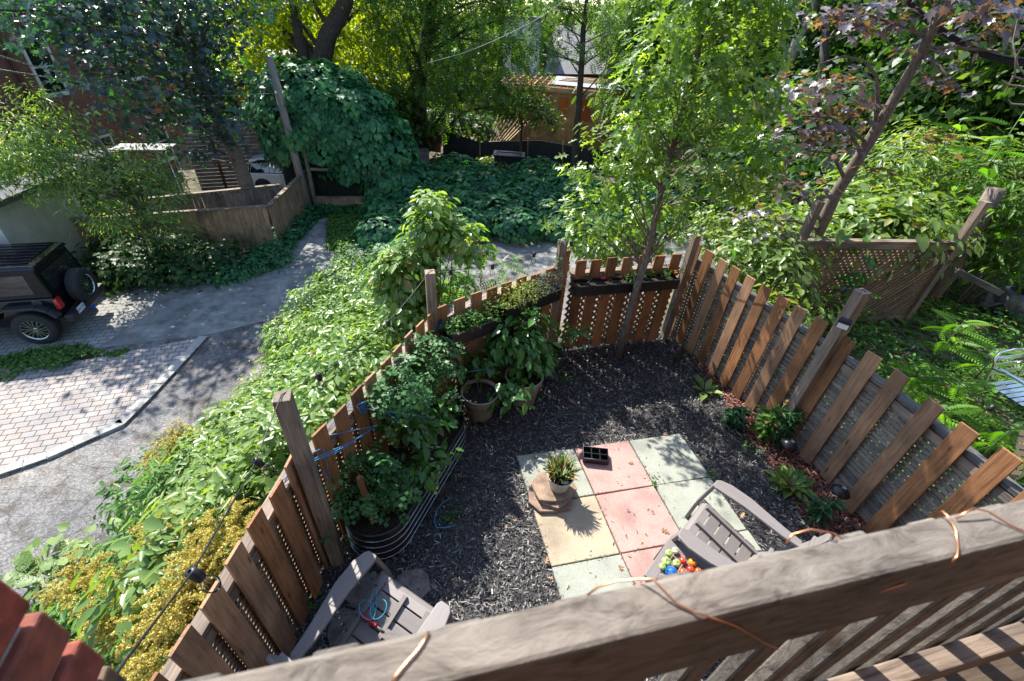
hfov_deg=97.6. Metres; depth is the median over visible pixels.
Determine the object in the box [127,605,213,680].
goldenrod
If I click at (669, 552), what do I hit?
tomato
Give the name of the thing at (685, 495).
paving slab
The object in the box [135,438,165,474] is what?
goldenrod
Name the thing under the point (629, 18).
distant tree
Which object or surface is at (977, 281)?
timber beam
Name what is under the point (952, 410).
ailanthus
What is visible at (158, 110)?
brick house
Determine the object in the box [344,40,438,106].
distant tree
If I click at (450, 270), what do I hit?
string light
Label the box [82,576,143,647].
goldenrod
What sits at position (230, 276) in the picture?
ground bush
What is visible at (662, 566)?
tomato
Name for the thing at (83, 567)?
goldenrod
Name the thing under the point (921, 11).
overhead cable
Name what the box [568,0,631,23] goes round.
distant tree
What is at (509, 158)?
storage box
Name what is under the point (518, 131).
lumber board
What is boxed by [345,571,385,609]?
flagstone
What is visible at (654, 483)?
weed
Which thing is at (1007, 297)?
plastic bag
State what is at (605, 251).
climbing vine
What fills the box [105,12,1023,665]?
ground
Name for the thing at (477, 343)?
garden trellis
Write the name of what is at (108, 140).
window
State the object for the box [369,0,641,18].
sky
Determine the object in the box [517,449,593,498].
paving slab
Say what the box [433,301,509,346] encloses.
planter box
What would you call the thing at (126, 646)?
goldenrod
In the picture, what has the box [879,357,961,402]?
ailanthus
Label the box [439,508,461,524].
weed
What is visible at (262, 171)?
hatchback car
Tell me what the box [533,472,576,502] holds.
flagstone
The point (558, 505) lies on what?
flagstone
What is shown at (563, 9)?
locust tree
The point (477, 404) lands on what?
plant pot
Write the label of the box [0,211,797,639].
lane
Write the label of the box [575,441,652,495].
paving slab
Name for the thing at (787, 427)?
lily
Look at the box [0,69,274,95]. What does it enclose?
overhead wire
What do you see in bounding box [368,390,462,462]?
pepper plant
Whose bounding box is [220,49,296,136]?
brick house
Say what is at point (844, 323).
solar wall light
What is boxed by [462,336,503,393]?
pepper plant
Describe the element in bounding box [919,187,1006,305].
wooden fence post
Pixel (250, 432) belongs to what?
elder shrub
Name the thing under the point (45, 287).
off road car
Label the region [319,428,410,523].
tomato plant
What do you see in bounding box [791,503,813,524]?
weed
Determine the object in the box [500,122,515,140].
lumber board
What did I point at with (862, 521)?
red mulch
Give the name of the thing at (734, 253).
ailanthus
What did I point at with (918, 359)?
ground cover
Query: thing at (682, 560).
tomato
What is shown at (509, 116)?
tree
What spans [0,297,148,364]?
paver parking
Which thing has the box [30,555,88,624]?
goldenrod
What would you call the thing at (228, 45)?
distant tree
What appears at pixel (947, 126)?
ailanthus
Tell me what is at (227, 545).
goldenrod
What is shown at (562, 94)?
house under construction
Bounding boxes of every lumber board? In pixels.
[494,120,507,140]
[497,121,512,140]
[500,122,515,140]
[502,124,518,140]
[505,121,524,140]
[508,121,527,140]
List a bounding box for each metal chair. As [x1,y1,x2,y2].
[970,348,1023,431]
[992,415,1023,479]
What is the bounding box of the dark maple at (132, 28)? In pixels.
[0,0,315,205]
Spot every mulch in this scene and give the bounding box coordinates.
[290,329,866,680]
[686,349,867,537]
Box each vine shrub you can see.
[103,427,302,633]
[671,200,877,345]
[787,235,877,318]
[818,197,943,298]
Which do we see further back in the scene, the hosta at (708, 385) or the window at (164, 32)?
the window at (164, 32)
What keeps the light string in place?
attached to the deck railing
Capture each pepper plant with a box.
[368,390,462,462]
[396,435,463,498]
[424,378,466,450]
[450,357,506,393]
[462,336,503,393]
[486,299,561,374]
[487,373,540,418]
[503,338,557,392]
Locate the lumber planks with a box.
[558,77,606,83]
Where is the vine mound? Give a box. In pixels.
[239,52,438,201]
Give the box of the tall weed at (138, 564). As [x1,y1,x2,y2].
[70,465,250,662]
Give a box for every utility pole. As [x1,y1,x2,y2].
[265,57,311,209]
[711,0,819,238]
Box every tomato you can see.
[659,563,665,569]
[662,557,671,566]
[665,549,672,556]
[672,547,678,553]
[673,559,680,567]
[679,557,686,564]
[687,565,694,572]
[688,558,696,565]
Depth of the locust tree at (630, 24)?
23.30 m
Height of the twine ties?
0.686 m
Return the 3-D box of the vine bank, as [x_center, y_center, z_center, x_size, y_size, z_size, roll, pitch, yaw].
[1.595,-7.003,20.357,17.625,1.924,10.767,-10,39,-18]
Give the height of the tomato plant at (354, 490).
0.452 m
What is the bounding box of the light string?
[391,507,1023,680]
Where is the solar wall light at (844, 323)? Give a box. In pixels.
[836,317,852,330]
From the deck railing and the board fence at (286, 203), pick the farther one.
the board fence at (286, 203)
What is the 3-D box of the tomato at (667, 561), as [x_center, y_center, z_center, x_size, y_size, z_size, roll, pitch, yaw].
[1.162,1.660,3.360,0.074,0.061,0.075,4,37,0]
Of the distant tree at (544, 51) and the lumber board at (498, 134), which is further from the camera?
the distant tree at (544, 51)
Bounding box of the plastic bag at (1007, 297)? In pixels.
[980,286,1023,318]
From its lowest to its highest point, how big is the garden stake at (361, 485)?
0.564 m
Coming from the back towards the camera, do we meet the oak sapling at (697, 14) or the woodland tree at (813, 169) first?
the woodland tree at (813, 169)
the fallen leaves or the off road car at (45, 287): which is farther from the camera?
the off road car at (45, 287)
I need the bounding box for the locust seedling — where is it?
[424,251,528,315]
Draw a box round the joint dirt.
[516,432,751,596]
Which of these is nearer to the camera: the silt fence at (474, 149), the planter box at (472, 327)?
the planter box at (472, 327)
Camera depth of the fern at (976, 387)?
5.16 m
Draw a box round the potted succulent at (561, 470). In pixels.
[539,451,582,493]
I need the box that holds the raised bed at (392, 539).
[343,402,464,560]
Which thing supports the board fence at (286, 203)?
on the ground at (193, 186)
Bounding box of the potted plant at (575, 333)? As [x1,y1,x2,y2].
[554,322,593,352]
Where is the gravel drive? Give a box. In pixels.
[98,215,735,347]
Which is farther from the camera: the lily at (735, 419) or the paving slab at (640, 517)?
the lily at (735, 419)
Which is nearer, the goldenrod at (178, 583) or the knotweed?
the goldenrod at (178, 583)
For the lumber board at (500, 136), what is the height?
1.052 m
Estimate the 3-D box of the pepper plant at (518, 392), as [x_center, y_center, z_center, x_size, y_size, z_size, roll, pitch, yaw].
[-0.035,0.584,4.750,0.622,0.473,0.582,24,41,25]
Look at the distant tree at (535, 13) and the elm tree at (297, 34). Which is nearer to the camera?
the elm tree at (297, 34)
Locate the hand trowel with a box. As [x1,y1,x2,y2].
[360,613,397,639]
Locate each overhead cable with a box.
[905,0,1023,66]
[908,0,1023,63]
[910,0,1023,60]
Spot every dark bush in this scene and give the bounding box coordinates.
[70,220,258,299]
[362,69,503,158]
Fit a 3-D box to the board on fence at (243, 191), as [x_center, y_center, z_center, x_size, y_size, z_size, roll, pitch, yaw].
[-10.078,-4.446,15.528,4.225,1.488,0.142,-17,42,-26]
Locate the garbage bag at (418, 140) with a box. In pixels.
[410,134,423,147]
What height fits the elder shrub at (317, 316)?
4.045 m
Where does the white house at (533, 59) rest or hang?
on the ground at (193, 186)
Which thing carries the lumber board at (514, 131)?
on the ground at (193, 186)
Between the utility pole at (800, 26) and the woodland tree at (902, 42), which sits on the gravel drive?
the utility pole at (800, 26)
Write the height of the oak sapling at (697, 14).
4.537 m
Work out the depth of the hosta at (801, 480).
4.54 m
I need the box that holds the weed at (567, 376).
[560,371,574,382]
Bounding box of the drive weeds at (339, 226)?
[324,205,366,250]
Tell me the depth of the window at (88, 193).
13.27 m
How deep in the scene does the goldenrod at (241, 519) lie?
3.38 m
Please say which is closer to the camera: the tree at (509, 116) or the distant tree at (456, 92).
the tree at (509, 116)
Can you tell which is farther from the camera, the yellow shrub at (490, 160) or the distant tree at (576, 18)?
the distant tree at (576, 18)
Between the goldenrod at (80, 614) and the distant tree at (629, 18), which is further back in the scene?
the distant tree at (629, 18)
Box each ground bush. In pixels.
[203,250,292,287]
[223,203,317,282]
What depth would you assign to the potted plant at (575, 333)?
5.38 m
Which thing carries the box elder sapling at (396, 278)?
on the ground at (193, 186)
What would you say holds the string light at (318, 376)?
hanging from the picket fence at (284, 550)
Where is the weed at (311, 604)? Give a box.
[307,591,323,617]
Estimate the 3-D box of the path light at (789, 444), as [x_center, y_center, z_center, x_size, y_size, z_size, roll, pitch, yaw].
[2.854,1.171,4.691,0.169,0.368,0.170,4,37,0]
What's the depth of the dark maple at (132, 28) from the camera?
12.31 m
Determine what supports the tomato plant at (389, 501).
on the raised bed at (392, 539)
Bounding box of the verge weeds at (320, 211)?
[280,202,364,250]
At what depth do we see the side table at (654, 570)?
3.41 m
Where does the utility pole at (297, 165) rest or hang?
on the ground at (193, 186)
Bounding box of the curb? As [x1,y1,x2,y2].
[0,336,207,476]
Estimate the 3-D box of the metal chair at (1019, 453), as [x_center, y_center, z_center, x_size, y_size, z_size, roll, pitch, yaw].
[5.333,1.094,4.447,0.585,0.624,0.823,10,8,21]
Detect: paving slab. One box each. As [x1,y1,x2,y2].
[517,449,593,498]
[532,496,618,567]
[552,555,633,598]
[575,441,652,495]
[596,486,678,553]
[621,547,682,584]
[629,434,709,484]
[655,478,745,535]
[707,530,760,555]
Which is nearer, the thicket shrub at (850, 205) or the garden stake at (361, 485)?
the garden stake at (361, 485)
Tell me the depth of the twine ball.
3.27 m
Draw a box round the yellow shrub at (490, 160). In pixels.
[472,155,527,176]
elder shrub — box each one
[135,384,351,523]
[204,320,395,437]
[256,255,459,387]
[308,238,481,310]
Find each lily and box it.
[720,404,753,432]
[747,400,796,445]
[773,408,808,449]
[803,494,846,527]
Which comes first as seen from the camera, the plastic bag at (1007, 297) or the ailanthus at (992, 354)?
the ailanthus at (992, 354)
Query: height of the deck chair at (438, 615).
0.964 m
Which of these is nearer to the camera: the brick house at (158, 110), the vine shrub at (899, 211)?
the vine shrub at (899, 211)
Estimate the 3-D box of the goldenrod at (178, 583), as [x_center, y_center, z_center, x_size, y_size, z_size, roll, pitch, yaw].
[-2.186,2.071,3.530,0.582,1.549,0.527,-20,43,-29]
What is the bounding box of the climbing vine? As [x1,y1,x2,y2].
[555,200,690,318]
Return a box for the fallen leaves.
[379,351,822,616]
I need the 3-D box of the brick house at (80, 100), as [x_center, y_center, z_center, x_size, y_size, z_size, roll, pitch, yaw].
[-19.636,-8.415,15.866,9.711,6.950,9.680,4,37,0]
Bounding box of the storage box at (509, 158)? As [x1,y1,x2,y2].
[493,150,524,174]
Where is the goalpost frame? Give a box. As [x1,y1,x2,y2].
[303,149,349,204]
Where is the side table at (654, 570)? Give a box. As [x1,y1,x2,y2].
[644,535,714,582]
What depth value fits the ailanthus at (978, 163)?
7.43 m
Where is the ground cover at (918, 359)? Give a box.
[692,232,1023,523]
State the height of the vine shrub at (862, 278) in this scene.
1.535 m
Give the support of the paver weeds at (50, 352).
on the paver driveway
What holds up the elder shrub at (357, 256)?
on the ground at (193, 186)
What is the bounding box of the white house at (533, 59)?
[503,15,542,86]
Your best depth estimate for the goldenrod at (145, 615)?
3.03 m
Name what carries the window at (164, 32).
in the brick house at (158, 110)
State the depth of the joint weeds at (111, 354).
10.37 m
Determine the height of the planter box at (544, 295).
0.412 m
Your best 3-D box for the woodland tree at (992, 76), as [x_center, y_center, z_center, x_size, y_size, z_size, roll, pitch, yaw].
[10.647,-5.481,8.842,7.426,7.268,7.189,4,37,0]
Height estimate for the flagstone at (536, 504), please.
0.038 m
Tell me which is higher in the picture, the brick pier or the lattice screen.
the lattice screen
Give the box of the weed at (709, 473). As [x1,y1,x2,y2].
[706,463,719,483]
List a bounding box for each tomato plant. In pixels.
[318,463,390,544]
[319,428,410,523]
[336,448,437,525]
[363,352,441,442]
[399,330,466,418]
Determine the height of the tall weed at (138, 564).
1.005 m
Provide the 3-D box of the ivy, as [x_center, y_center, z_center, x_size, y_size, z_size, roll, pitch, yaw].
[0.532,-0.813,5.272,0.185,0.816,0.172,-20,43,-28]
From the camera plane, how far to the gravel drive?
12.76 m
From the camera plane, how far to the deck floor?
1.27 m
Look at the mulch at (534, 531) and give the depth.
4.57 m
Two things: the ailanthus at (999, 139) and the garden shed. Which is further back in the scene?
the garden shed
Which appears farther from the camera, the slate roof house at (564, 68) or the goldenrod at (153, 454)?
the slate roof house at (564, 68)
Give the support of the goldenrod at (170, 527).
on the ground at (193, 186)
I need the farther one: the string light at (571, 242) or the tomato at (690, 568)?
the string light at (571, 242)
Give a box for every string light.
[116,394,281,672]
[282,270,429,394]
[430,242,559,281]
[563,235,692,250]
[700,237,861,299]
[864,290,1023,424]
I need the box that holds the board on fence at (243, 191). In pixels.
[140,183,282,233]
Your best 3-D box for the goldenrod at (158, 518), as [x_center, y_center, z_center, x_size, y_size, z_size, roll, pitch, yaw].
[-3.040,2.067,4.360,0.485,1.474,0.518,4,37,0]
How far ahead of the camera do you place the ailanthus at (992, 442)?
4.76 m
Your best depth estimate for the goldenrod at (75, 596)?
4.18 m
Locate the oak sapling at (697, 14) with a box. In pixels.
[537,0,813,358]
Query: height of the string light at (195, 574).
1.075 m
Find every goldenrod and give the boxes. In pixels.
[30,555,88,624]
[40,547,116,607]
[58,565,126,622]
[72,586,123,655]
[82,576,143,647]
[82,600,140,668]
[109,603,166,675]
[109,612,179,680]
[115,585,209,668]
[118,522,155,574]
[127,558,238,656]
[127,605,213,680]
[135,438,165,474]
[138,527,243,624]
[140,495,183,542]
[149,418,199,459]
[154,506,190,562]
[163,530,244,610]
[171,495,259,570]
[181,501,255,589]
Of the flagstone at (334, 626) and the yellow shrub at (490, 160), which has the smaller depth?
the flagstone at (334, 626)
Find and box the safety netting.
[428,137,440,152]
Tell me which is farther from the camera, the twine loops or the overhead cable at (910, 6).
the overhead cable at (910, 6)
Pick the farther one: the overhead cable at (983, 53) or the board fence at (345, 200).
the board fence at (345, 200)
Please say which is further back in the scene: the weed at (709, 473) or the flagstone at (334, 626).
the weed at (709, 473)
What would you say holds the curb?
on the lane
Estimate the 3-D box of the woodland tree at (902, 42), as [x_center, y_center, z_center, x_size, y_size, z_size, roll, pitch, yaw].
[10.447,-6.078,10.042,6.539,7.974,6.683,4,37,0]
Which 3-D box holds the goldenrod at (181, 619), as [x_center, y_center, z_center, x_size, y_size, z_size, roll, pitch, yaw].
[-2.224,2.207,3.322,0.560,1.555,0.512,-9,38,-17]
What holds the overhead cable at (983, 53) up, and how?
on the purple maple at (935, 16)
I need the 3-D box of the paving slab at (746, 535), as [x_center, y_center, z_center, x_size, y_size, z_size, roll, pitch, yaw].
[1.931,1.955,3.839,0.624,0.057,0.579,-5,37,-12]
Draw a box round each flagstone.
[327,607,364,647]
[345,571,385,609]
[395,568,430,606]
[528,472,572,512]
[531,471,575,509]
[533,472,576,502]
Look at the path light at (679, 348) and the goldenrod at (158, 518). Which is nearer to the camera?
the goldenrod at (158, 518)
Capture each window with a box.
[15,36,69,97]
[72,185,109,216]
[88,134,129,175]
[109,33,148,81]
[144,120,175,163]
[160,32,191,69]
[509,37,524,65]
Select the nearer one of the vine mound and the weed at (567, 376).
the weed at (567, 376)
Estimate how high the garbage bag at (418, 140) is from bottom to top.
1.008 m
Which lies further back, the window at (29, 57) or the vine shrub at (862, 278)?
the window at (29, 57)
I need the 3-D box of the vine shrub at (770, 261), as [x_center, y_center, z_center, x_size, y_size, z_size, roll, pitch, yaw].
[3.448,-0.893,6.368,2.181,1.791,3.156,-4,37,-10]
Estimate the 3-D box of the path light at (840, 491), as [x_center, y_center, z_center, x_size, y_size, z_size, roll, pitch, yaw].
[3.061,1.509,4.255,0.169,0.369,0.170,4,37,0]
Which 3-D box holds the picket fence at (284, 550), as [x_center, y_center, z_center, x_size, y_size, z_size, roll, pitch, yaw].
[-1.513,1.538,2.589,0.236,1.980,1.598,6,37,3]
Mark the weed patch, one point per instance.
(153, 484)
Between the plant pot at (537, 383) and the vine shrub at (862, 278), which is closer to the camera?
the plant pot at (537, 383)
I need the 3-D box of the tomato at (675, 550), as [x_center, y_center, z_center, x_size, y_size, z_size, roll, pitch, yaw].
[1.258,1.615,3.444,0.052,0.044,0.052,4,37,0]
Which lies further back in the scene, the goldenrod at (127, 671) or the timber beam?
the timber beam
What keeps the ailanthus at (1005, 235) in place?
on the ground at (193, 186)
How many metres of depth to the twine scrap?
3.99 m
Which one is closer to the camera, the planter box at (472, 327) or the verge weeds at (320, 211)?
the planter box at (472, 327)
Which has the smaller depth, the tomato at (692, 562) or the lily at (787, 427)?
the tomato at (692, 562)
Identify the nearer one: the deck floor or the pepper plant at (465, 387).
the deck floor
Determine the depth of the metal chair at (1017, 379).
5.38 m
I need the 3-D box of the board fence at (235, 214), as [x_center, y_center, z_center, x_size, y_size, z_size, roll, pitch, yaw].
[-12.328,-2.917,13.252,9.589,1.488,0.140,-10,39,-19]
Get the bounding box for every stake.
[356,474,376,522]
[432,305,452,398]
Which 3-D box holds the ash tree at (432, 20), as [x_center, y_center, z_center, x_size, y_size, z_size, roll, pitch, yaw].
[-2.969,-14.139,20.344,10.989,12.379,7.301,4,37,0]
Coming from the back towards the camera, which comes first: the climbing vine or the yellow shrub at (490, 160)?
the yellow shrub at (490, 160)
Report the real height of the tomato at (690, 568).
0.047 m
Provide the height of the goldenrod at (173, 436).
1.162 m
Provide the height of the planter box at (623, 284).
0.270 m
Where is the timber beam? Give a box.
[951,267,1004,295]
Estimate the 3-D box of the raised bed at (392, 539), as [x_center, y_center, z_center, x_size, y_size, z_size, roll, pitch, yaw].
[-0.936,1.240,4.201,0.553,0.404,1.583,15,38,14]
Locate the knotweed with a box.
[0,517,135,608]
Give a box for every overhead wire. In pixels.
[0,55,112,86]
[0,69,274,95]
[428,0,564,62]
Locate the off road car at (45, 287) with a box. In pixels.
[0,242,104,343]
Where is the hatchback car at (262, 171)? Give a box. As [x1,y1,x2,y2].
[248,154,285,191]
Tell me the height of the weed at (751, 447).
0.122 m
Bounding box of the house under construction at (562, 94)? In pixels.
[499,72,646,151]
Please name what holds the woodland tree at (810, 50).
on the ground at (193, 186)
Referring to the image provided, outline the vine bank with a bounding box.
[349,152,737,265]
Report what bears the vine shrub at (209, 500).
on the ground at (193, 186)
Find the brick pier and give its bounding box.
[0,580,127,680]
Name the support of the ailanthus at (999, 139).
on the ground at (193, 186)
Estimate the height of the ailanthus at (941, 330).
0.815 m
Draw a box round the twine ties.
[283,301,491,503]
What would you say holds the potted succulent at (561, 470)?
on the flagstone at (543, 491)
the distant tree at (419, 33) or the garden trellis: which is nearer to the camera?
the garden trellis
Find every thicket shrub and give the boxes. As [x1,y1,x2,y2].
[747,156,1019,291]
[819,110,1023,250]
[917,124,1023,307]
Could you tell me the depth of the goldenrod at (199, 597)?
3.04 m
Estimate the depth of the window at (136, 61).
18.14 m
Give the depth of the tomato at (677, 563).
3.34 m
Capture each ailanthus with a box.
[702,238,760,324]
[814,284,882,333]
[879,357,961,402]
[883,117,983,209]
[902,388,984,441]
[908,112,1023,286]
[908,142,1011,270]
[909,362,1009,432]
[912,308,996,366]
[947,332,1023,391]
[948,192,1023,300]
[957,406,1023,472]
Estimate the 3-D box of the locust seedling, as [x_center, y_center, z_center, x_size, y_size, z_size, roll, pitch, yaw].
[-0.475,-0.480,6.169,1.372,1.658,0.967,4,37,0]
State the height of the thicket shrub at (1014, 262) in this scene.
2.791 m
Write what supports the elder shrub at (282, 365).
on the ground at (193, 186)
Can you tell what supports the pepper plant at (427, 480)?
in the raised bed at (392, 539)
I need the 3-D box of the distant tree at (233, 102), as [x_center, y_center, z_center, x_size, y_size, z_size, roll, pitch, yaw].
[-14.189,-13.401,28.166,8.047,10.904,9.000,4,37,0]
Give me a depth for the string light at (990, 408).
3.64 m
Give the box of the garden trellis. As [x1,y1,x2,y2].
[459,318,514,394]
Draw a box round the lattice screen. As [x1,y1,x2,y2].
[758,200,991,326]
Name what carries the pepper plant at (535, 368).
in the plant pot at (537, 383)
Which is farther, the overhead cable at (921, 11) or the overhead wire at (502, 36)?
the overhead wire at (502, 36)
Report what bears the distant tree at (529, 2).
on the ground at (193, 186)
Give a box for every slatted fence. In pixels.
[177,117,263,190]
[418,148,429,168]
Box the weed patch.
[23,434,230,679]
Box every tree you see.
[182,0,420,103]
[184,0,282,116]
[206,25,354,107]
[264,0,377,60]
[301,0,445,74]
[330,0,556,155]
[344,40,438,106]
[353,0,479,90]
[401,0,505,106]
[426,44,498,118]
[452,0,559,74]
[458,3,566,102]
[474,72,573,151]
[506,0,659,179]
[525,0,589,79]
[563,7,594,24]
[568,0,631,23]
[571,0,720,142]
[577,0,700,121]
[604,0,772,187]
[671,28,1005,233]
[693,0,846,117]
[746,0,895,97]
[795,0,968,205]
[843,0,1023,192]
[849,0,1023,244]
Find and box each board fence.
[69,204,275,257]
[267,168,312,240]
[313,196,371,206]
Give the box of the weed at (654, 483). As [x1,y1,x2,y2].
[647,472,663,488]
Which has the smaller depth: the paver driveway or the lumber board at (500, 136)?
the paver driveway
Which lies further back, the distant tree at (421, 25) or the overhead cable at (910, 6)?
the distant tree at (421, 25)
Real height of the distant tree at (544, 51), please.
10.758 m
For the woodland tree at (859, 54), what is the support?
on the ground at (193, 186)
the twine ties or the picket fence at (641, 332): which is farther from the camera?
the picket fence at (641, 332)
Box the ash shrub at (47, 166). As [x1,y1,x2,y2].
[0,77,213,259]
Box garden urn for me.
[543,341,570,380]
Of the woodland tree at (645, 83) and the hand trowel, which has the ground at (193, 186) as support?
the woodland tree at (645, 83)
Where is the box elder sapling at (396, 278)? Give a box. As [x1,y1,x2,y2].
[355,186,497,332]
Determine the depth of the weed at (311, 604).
3.40 m
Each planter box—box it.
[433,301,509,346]
[486,268,570,318]
[570,268,684,296]
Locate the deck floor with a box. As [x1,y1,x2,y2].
[933,652,1023,680]
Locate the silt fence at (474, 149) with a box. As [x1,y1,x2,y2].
[443,133,669,178]
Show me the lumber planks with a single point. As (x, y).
(575, 80)
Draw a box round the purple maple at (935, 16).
[704,0,1023,297]
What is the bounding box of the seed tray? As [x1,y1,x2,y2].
[582,446,608,464]
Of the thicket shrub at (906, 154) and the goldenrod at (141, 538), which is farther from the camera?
the thicket shrub at (906, 154)
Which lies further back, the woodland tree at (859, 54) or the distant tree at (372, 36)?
the distant tree at (372, 36)
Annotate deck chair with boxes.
[266,551,453,665]
[653,480,832,569]
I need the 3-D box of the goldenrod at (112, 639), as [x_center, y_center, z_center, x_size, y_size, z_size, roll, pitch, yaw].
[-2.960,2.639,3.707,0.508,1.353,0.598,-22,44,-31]
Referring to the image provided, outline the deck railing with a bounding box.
[183,500,1023,680]
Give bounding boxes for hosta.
[692,375,722,400]
[764,463,817,504]
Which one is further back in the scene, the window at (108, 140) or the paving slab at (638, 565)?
the window at (108, 140)
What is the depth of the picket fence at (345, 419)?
3.55 m
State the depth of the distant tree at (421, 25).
35.52 m
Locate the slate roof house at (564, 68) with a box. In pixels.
[542,25,621,80]
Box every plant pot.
[461,378,498,422]
[505,365,543,407]
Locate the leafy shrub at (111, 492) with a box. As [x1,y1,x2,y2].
[85,443,160,569]
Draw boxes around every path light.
[673,344,684,361]
[773,438,797,460]
[827,484,850,503]
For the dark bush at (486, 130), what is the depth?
23.93 m
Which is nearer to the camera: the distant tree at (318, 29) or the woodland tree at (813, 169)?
the woodland tree at (813, 169)
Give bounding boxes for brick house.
[0,0,176,187]
[123,0,238,137]
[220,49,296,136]
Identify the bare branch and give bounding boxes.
[1002,19,1023,105]
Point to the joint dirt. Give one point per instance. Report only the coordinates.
(620, 492)
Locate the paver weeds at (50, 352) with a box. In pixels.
[0,341,104,382]
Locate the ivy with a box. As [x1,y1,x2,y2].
[552,240,565,288]
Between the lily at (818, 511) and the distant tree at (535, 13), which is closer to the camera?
the lily at (818, 511)
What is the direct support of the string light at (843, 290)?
attached to the picket fence at (824, 365)
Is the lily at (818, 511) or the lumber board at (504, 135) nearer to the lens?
the lily at (818, 511)
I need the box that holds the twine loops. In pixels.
[359,588,386,619]
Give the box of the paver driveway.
[0,337,208,476]
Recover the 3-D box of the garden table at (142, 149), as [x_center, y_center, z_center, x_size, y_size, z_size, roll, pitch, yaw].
[-11.494,-4.848,14.746,1.552,2.900,0.750,-5,37,-12]
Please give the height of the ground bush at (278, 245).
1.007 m
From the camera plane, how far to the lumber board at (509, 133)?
25.14 m
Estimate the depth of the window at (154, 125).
19.97 m
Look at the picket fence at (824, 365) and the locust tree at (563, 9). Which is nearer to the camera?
the picket fence at (824, 365)
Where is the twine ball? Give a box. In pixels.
[665,566,677,574]
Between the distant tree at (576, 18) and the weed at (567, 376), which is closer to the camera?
the weed at (567, 376)
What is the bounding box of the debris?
[521,442,715,581]
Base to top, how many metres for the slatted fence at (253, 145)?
2.850 m
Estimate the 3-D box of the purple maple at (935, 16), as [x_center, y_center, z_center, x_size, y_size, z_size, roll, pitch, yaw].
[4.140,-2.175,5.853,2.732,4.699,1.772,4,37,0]
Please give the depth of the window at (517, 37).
31.83 m
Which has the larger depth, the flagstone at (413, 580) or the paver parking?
the paver parking
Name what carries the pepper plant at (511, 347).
in the plant pot at (537, 383)
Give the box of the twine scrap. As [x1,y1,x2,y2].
[434,496,455,527]
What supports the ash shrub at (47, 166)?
on the ground at (193, 186)
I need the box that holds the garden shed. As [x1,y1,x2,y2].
[0,144,135,263]
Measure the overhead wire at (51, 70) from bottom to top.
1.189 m
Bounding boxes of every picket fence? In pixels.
[149,390,344,680]
[309,312,436,538]
[424,239,570,399]
[560,233,701,348]
[669,243,1023,533]
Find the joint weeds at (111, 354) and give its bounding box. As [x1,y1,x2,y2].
[102,346,128,358]
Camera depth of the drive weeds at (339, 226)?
16.47 m
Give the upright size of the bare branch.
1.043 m
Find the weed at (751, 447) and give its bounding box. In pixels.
[739,437,765,458]
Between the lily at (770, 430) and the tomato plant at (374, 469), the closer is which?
the tomato plant at (374, 469)
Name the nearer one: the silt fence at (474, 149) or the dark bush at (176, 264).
the dark bush at (176, 264)
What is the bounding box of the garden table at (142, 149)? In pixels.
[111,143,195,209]
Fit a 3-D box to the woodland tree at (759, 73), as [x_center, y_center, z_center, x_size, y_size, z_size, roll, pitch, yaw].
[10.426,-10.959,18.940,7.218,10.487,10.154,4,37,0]

